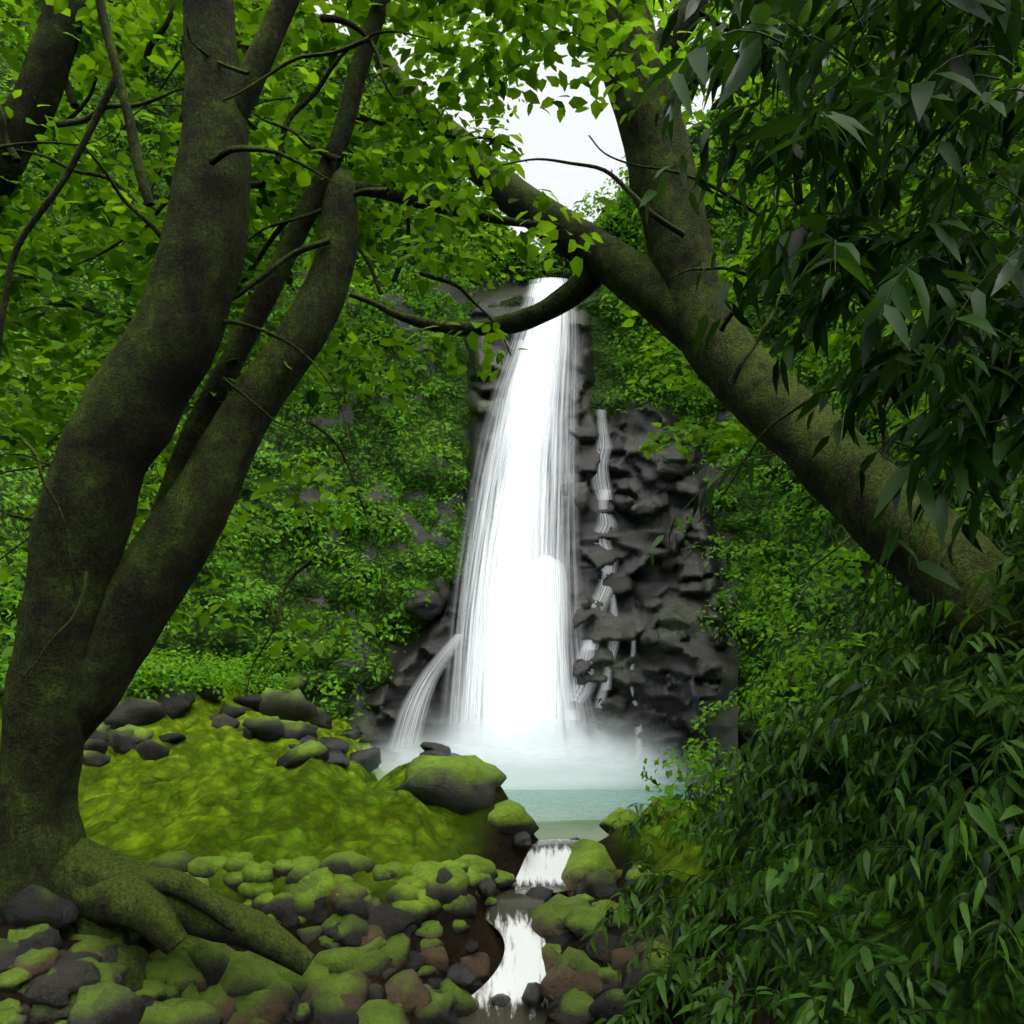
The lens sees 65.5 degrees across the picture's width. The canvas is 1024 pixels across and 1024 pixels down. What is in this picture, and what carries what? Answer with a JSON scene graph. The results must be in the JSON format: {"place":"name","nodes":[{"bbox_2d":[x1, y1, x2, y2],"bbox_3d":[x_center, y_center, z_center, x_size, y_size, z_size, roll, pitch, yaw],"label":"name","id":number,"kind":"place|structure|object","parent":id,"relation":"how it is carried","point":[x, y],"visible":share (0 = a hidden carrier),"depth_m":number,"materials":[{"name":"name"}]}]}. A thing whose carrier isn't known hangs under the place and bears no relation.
{"place":"outdoors","nodes":[
{"label":"outdoors","id":0,"kind":"place"},
{"bbox_2d":[0,672,782,1023],"bbox_3d":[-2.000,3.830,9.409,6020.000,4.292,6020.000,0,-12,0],"label":"mossy ground","id":1,"kind":"structure","parent":0,"point":[202,788],"depth_m":8.71,"materials":[{"name":"green plant"}]},
{"bbox_2d":[0,673,689,1023],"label":"mossy rocks","id":2,"kind":"object","parent":1,"relation":"on","point":[189,979],"visible":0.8,"depth_m":6.78,"materials":[{"name":"green stone"}]},
{"bbox_2d":[288,469,689,1007],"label":"wet cliff rocks","id":3,"kind":"object","parent":1,"relation":"on","point":[370,759],"depth_m":16.44,"materials":[{"name":"black stone"}]},
{"bbox_2d":[0,0,1023,989],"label":"trees trunks and limbs","id":4,"kind":"object","parent":1,"relation":"on","point":[99,603],"visible":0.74,"depth_m":5.64,"materials":[{"name":"brown plant"}]},
{"bbox_2d":[632,0,1023,618],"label":"big foliage leaves","id":5,"kind":"object","parent":4,"relation":"attached to","point":[928,22],"visible":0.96,"depth_m":3.38,"materials":[{"name":"green plant"}]},
{"bbox_2d":[0,0,1023,1023],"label":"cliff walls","id":6,"kind":"structure","parent":1,"relation":"on","point":[366,450],"depth_m":17.58,"materials":[{"name":"green plant"}]},
{"bbox_2d":[0,0,1023,838],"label":"slope plants","id":7,"kind":"object","parent":6,"relation":"on","point":[156,666],"visible":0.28,"depth_m":16.69,"materials":[{"name":"green plant"}]},
{"bbox_2d":[300,270,737,797],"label":"cliff face rocks","id":8,"kind":"object","parent":6,"relation":"attached to","point":[649,719],"visible":0.51,"depth_m":17.60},
{"bbox_2d":[396,277,638,753],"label":"waterfall","id":9,"kind":"structure","parent":8,"relation":"on","point":[508,693],"depth_m":16.86,"materials":[{"name":"white liquid"}]},
{"bbox_2d":[0,0,1023,1023],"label":"foliage","id":10,"kind":"object","parent":1,"relation":"on","point":[110,212],"depth_m":6.79,"materials":[{"name":"green plant"}]},
{"bbox_2d":[458,839,577,1023],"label":"water stream","id":11,"kind":"structure","parent":1,"relation":"on","point":[521,965],"depth_m":7.25,"materials":[{"name":"white liquid"}]},
{"bbox_2d":[504,778,697,841],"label":"water pool","id":12,"kind":"structure","parent":1,"relation":"on","point":[563,814],"depth_m":12.56,"materials":[{"name":"teal liquid"}]},
{"bbox_2d":[380,726,649,789],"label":"mist","id":13,"kind":"structure","parent":0,"point":[532,758],"depth_m":14.78,"materials":[{"name":"white"}]},
{"bbox_2d":[302,0,779,252],"label":"sky","id":14,"kind":"structure","parent":0,"point":[543,135],"materials":[{"name":"white"}]},
{"bbox_2d":[579,320,1023,1023],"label":"foliage sprays","id":15,"kind":"object","parent":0,"point":[775,880],"visible":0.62,"depth_m":4.94,"materials":[{"name":"green plant"}]}
]}

